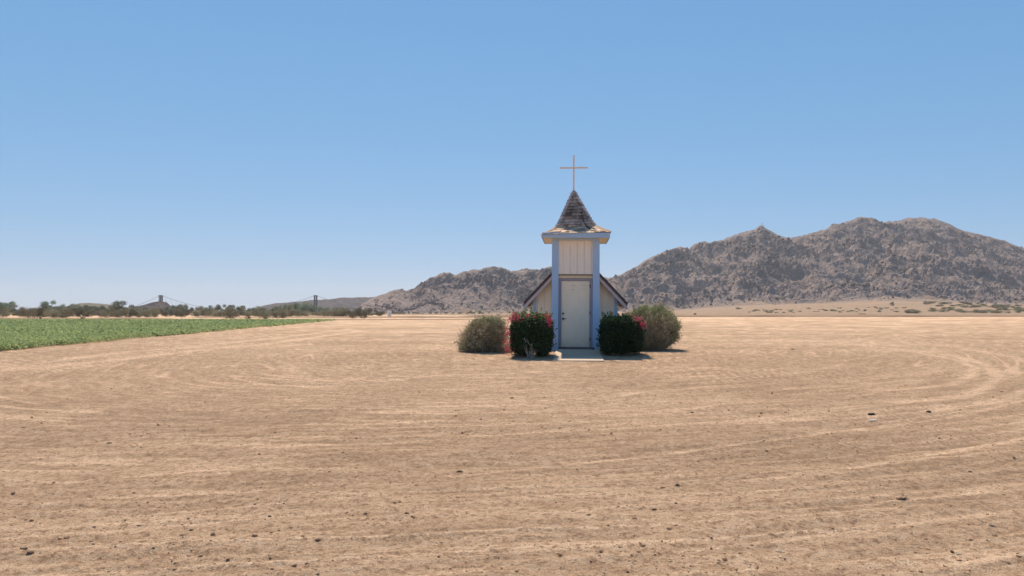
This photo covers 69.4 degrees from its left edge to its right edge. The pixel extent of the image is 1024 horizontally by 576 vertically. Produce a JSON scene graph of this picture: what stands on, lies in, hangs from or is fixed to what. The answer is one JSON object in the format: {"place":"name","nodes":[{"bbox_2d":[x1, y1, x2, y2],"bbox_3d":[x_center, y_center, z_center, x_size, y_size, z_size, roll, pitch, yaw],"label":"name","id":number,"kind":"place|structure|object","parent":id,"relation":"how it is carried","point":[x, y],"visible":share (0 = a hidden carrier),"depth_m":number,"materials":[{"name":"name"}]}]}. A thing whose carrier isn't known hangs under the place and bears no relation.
{"place":"outdoors","nodes":[
{"label":"outdoors","id":0,"kind":"place"},
{"bbox_2d":[64,303,108,308],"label":"tan hill","id":1,"kind":"structure","parent":0,"point":[96,304],"depth_m":753.84,"materials":[{"name":"brown soil"}]},
{"bbox_2d":[130,301,170,313],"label":"rocky hill","id":2,"kind":"structure","parent":0,"point":[158,304],"depth_m":631.32,"materials":[{"name":"stone"}]},
{"bbox_2d":[240,297,373,312],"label":"hill","id":3,"kind":"structure","parent":0,"point":[355,302],"depth_m":1824.16,"materials":[{"name":"grey stone"}]},
{"bbox_2d":[0,313,1023,575],"bbox_3d":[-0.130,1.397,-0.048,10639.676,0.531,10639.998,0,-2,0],"label":"ground","id":4,"kind":"structure","parent":0,"point":[638,397],"depth_m":7.97,"materials":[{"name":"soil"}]},
{"bbox_2d":[0,307,9,316],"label":"desert bush","id":5,"kind":"object","parent":4,"relation":"on","point":[4,312],"visible":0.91,"depth_m":184.62,"materials":[{"name":"green plant"}]},
{"bbox_2d":[0,301,16,315],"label":"desert tree","id":6,"kind":"object","parent":4,"relation":"on","point":[2,305],"visible":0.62,"depth_m":300.53,"materials":[{"name":"green plant"}]},
{"bbox_2d":[17,307,35,317],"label":"desert bush","id":7,"kind":"object","parent":4,"relation":"on","point":[27,313],"visible":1,"depth_m":169.83,"materials":[{"name":"green plant"}]},
{"bbox_2d":[27,305,46,317],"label":"desert bush","id":8,"kind":"object","parent":4,"relation":"on","point":[40,311],"visible":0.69,"depth_m":177.93,"materials":[{"name":"green plant"}]},
{"bbox_2d":[39,299,55,311],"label":"desert tree","id":9,"kind":"object","parent":4,"relation":"on","point":[44,304],"visible":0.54,"depth_m":363.22,"materials":[{"name":"green plant"}]},
{"bbox_2d":[43,309,61,317],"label":"desert bush","id":10,"kind":"object","parent":4,"relation":"on","point":[54,313],"visible":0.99,"depth_m":162.32,"materials":[{"name":"green plant"}]},
{"bbox_2d":[52,304,68,309],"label":"desert tree","id":11,"kind":"object","parent":4,"relation":"on","point":[59,306],"visible":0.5,"depth_m":347.25,"materials":[{"name":"green plant"}]},
{"bbox_2d":[55,308,74,317],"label":"desert bush","id":12,"kind":"object","parent":4,"relation":"on","point":[63,311],"visible":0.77,"depth_m":166.59,"materials":[{"name":"green plant"}]},
{"bbox_2d":[53,307,77,316],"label":"desert bush","id":13,"kind":"object","parent":4,"relation":"on","point":[75,309],"visible":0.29,"depth_m":192.25,"materials":[{"name":"green plant"}]},
{"bbox_2d":[68,303,83,309],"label":"desert tree","id":14,"kind":"object","parent":4,"relation":"on","point":[75,306],"visible":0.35,"depth_m":340.40,"materials":[{"name":"green plant"}]},
{"bbox_2d":[75,309,87,316],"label":"desert bush","id":15,"kind":"object","parent":4,"relation":"on","point":[78,313],"visible":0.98,"depth_m":193.37,"materials":[{"name":"green plant"}]},
{"bbox_2d":[0,318,170,318],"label":"dirt bank","id":16,"kind":"structure","parent":4,"relation":"on","point":[85,318],"depth_m":129.00,"materials":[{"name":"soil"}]},
{"bbox_2d":[83,305,93,311],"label":"desert tree","id":17,"kind":"object","parent":4,"relation":"on","point":[87,308],"visible":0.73,"depth_m":304.47,"materials":[{"name":"green plant"}]},
{"bbox_2d":[99,310,114,317],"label":"desert bush","id":18,"kind":"object","parent":4,"relation":"on","point":[107,314],"visible":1,"depth_m":169.98,"materials":[{"name":"green plant"}]},
{"bbox_2d":[110,308,128,316],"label":"desert bush","id":19,"kind":"object","parent":4,"relation":"on","point":[118,313],"visible":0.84,"depth_m":186.50,"materials":[{"name":"green plant"}]},
{"bbox_2d":[102,300,137,310],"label":"desert tree","id":20,"kind":"object","parent":4,"relation":"on","point":[116,305],"visible":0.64,"depth_m":302.14,"materials":[{"name":"green plant"}]},
{"bbox_2d":[122,307,137,316],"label":"desert bush","id":21,"kind":"object","parent":4,"relation":"on","point":[130,312],"visible":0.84,"depth_m":190.27,"materials":[{"name":"green plant"}]},
{"bbox_2d":[135,309,158,316],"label":"desert bush","id":22,"kind":"object","parent":4,"relation":"on","point":[143,313],"visible":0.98,"depth_m":185.04,"materials":[{"name":"green plant"}]},
{"bbox_2d":[151,307,160,316],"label":"desert bush","id":23,"kind":"object","parent":4,"relation":"on","point":[157,310],"visible":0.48,"depth_m":192.21,"materials":[{"name":"green plant"}]},
{"bbox_2d":[159,309,176,316],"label":"desert bush","id":24,"kind":"object","parent":4,"relation":"on","point":[166,312],"visible":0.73,"depth_m":223.91,"materials":[{"name":"green plant"}]},
{"bbox_2d":[0,318,336,349],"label":"crop","id":25,"kind":"object","parent":4,"relation":"on","point":[21,333],"visible":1,"depth_m":45.75,"materials":[{"name":"green plant"}]},
{"bbox_2d":[171,303,187,309],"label":"desert tree","id":26,"kind":"object","parent":4,"relation":"on","point":[177,306],"visible":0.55,"depth_m":353.86,"materials":[{"name":"green plant"}]},
{"bbox_2d":[173,309,190,316],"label":"desert bush","id":27,"kind":"object","parent":4,"relation":"on","point":[180,313],"visible":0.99,"depth_m":191.82,"materials":[{"name":"green plant"}]},
{"bbox_2d":[177,306,194,310],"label":"desert tree","id":28,"kind":"object","parent":4,"relation":"on","point":[185,307],"visible":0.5,"depth_m":325.57,"materials":[{"name":"green plant"}]},
{"bbox_2d":[190,311,200,315],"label":"desert bush","id":29,"kind":"object","parent":4,"relation":"on","point":[197,313],"visible":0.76,"depth_m":237.88,"materials":[{"name":"green plant"}]},
{"bbox_2d":[199,308,208,316],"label":"desert bush","id":30,"kind":"object","parent":4,"relation":"on","point":[202,311],"visible":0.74,"depth_m":222.11,"materials":[{"name":"green plant"}]},
{"bbox_2d":[205,309,218,316],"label":"desert bush","id":31,"kind":"object","parent":4,"relation":"on","point":[208,314],"visible":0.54,"depth_m":196.29,"materials":[{"name":"green plant"}]},
{"bbox_2d":[208,304,225,309],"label":"desert tree","id":32,"kind":"object","parent":4,"relation":"on","point":[218,307],"visible":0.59,"depth_m":316.45,"materials":[{"name":"green plant"}]},
{"bbox_2d":[211,310,226,316],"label":"desert bush","id":33,"kind":"object","parent":4,"relation":"on","point":[217,314],"visible":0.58,"depth_m":179.50,"materials":[{"name":"green plant"}]},
{"bbox_2d":[220,307,239,317],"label":"desert bush","id":34,"kind":"object","parent":4,"relation":"on","point":[229,310],"visible":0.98,"depth_m":151.09,"materials":[{"name":"green plant"}]},
{"bbox_2d":[236,305,245,311],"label":"desert tree","id":35,"kind":"object","parent":4,"relation":"on","point":[239,309],"visible":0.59,"depth_m":368.53,"materials":[{"name":"green plant"}]},
{"bbox_2d":[136,295,355,311],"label":"suspension bridge","id":36,"kind":"structure","parent":4,"relation":"on","point":[161,297],"depth_m":898.39,"materials":[{"name":"grey metal"}]},
{"bbox_2d":[243,311,252,316],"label":"desert bush","id":37,"kind":"object","parent":4,"relation":"on","point":[247,314],"visible":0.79,"depth_m":211.32,"materials":[{"name":"green plant"}]},
{"bbox_2d":[251,305,266,311],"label":"desert tree","id":38,"kind":"object","parent":4,"relation":"on","point":[259,308],"visible":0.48,"depth_m":319.13,"materials":[{"name":"green plant"}]},
{"bbox_2d":[251,310,272,317],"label":"desert bush","id":39,"kind":"object","parent":4,"relation":"on","point":[264,313],"visible":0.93,"depth_m":154.20,"materials":[{"name":"green plant"}]},
{"bbox_2d":[268,311,279,317],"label":"desert bush","id":40,"kind":"object","parent":4,"relation":"on","point":[275,314],"visible":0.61,"depth_m":164.76,"materials":[{"name":"green plant"}]},
{"bbox_2d":[274,304,287,310],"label":"desert tree","id":41,"kind":"object","parent":4,"relation":"on","point":[280,306],"visible":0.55,"depth_m":337.46,"materials":[{"name":"green plant"}]},
{"bbox_2d":[274,307,289,317],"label":"desert bush","id":42,"kind":"object","parent":4,"relation":"on","point":[282,313],"visible":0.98,"depth_m":163.35,"materials":[{"name":"green plant"}]},
{"bbox_2d":[286,309,300,316],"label":"desert bush","id":43,"kind":"object","parent":4,"relation":"on","point":[291,312],"visible":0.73,"depth_m":190.66,"materials":[{"name":"green plant"}]},
{"bbox_2d":[288,301,308,310],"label":"desert tree","id":44,"kind":"object","parent":4,"relation":"on","point":[295,305],"visible":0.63,"depth_m":359.22,"materials":[{"name":"green plant"}]},
{"bbox_2d":[297,304,307,311],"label":"desert tree","id":45,"kind":"object","parent":4,"relation":"on","point":[303,308],"visible":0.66,"depth_m":315.81,"materials":[{"name":"green plant"}]},
{"bbox_2d":[297,304,314,310],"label":"desert tree","id":46,"kind":"object","parent":4,"relation":"on","point":[307,305],"visible":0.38,"depth_m":336.69,"materials":[{"name":"green plant"}]},
{"bbox_2d":[308,306,317,313],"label":"desert tree","id":47,"kind":"object","parent":4,"relation":"on","point":[310,309],"visible":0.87,"depth_m":307.84,"materials":[{"name":"green plant"}]},
{"bbox_2d":[322,310,343,315],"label":"desert bush","id":48,"kind":"object","parent":4,"relation":"on","point":[330,313],"visible":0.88,"depth_m":191.22,"materials":[{"name":"green plant"}]},
{"bbox_2d":[338,307,354,315],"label":"desert bush","id":49,"kind":"object","parent":4,"relation":"on","point":[344,311],"visible":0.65,"depth_m":190.60,"materials":[{"name":"green plant"}]},
{"bbox_2d":[191,316,511,317],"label":"dirt bank","id":50,"kind":"structure","parent":4,"relation":"on","point":[363,317],"depth_m":173.46,"materials":[{"name":"soil"}]},
{"bbox_2d":[346,311,362,317],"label":"desert bush","id":51,"kind":"object","parent":4,"relation":"on","point":[351,314],"visible":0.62,"depth_m":155.32,"materials":[{"name":"plant"}]},
{"bbox_2d":[352,308,372,317],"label":"desert bush","id":52,"kind":"object","parent":4,"relation":"on","point":[365,313],"visible":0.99,"depth_m":153.31,"materials":[{"name":"green plant"}]},
{"bbox_2d":[375,310,384,315],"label":"desert bush","id":53,"kind":"object","parent":4,"relation":"on","point":[380,312],"visible":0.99,"depth_m":261.17,"materials":[{"name":"plant"}]},
{"bbox_2d":[337,319,510,319],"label":"dirt bank","id":54,"kind":"structure","parent":4,"relation":"on","point":[408,319],"depth_m":119.39,"materials":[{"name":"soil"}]},
{"bbox_2d":[450,311,509,351],"bbox_3d":[-0.886,1.323,22.223,1.826,1.301,2.031,-1,-2,29],"label":"round shrub","id":55,"kind":"object","parent":4,"relation":"on","point":[483,334],"visible":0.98,"depth_m":21.82,"materials":[{"name":"green plant"}]},
{"bbox_2d":[494,335,510,351],"bbox_3d":[-0.198,1.509,22.118,1.090,0.821,1.114,0,-2,0],"label":"dry weed","id":56,"kind":"object","parent":4,"relation":"on","point":[501,350],"visible":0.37,"depth_m":21.98,"materials":[{"name":"beige plant"}]},
{"bbox_2d":[2,351,1023,575],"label":"soil clods","id":57,"kind":"object","parent":4,"relation":"on","point":[600,551],"visible":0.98,"depth_m":5.09,"materials":[{"name":"soil"}]},
{"bbox_2d":[501,307,557,357],"bbox_3d":[0.499,1.212,20.623,1.578,1.412,1.736,0,-2,4],"label":"flowering shrub","id":58,"kind":"object","parent":4,"relation":"on","point":[527,332],"visible":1,"depth_m":20.07,"materials":[{"name":"green plant"}]},
{"bbox_2d":[523,155,627,350],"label":"chapel","id":59,"kind":"structure","parent":4,"relation":"on","point":[575,293],"depth_m":22.62,"materials":[{"name":"blue paint"}]},
{"bbox_2d":[561,281,590,346],"bbox_3d":[1.952,0.794,22.619,0.894,2.019,0.120,0,-2,4],"label":"door","id":60,"kind":"structure","parent":59,"relation":"in","point":[575,295],"depth_m":22.64,"materials":[{"name":"beige paint"}]},
{"bbox_2d":[595,311,647,354],"bbox_3d":[3.125,1.277,21.111,1.500,1.284,1.799,0,-2,4],"label":"flowering shrub","id":61,"kind":"object","parent":4,"relation":"on","point":[626,333],"visible":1,"depth_m":20.52,"materials":[{"name":"green plant"}]},
{"bbox_2d":[626,299,684,350],"bbox_3d":[4.242,1.190,23.117,2.395,1.779,2.327,0,-2,0],"label":"round shrub","id":62,"kind":"object","parent":4,"relation":"on","point":[663,328],"visible":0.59,"depth_m":22.65,"materials":[{"name":"green plant"}]},
{"bbox_2d":[467,315,1023,316],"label":"dirt bank","id":63,"kind":"structure","parent":4,"relation":"on","point":[812,316],"depth_m":207.97,"materials":[{"name":"soil"}]},
{"bbox_2d":[627,314,1023,315],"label":"dirt bank","id":64,"kind":"structure","parent":4,"relation":"on","point":[869,314],"depth_m":257.81,"materials":[{"name":"soil"}]},
{"bbox_2d":[973,310,989,312],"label":"desert bush","id":65,"kind":"object","parent":4,"relation":"on","point":[983,311],"visible":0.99,"depth_m":412.44,"materials":[{"name":"green plant"}]},
{"bbox_2d":[990,310,1003,312],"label":"desert bush","id":66,"kind":"object","parent":4,"relation":"on","point":[995,311],"visible":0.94,"depth_m":410.76,"materials":[{"name":"plant"}]},
{"bbox_2d":[0,0,1023,311],"label":"sky","id":67,"kind":"structure","parent":0,"point":[249,153],"materials":[{"name":"blue"}]},
{"bbox_2d":[553,349,603,361],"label":"path","id":68,"kind":"structure","parent":0,"point":[594,355],"depth_m":20.46,"materials":[{"name":"concrete"}]},
{"bbox_2d":[359,217,1023,314],"bbox_3d":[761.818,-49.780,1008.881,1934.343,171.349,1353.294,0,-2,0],"label":"mountain","id":69,"kind":"structure","parent":0,"point":[991,280],"depth_m":915.23,"materials":[{"name":"brown stone"}]}
]}

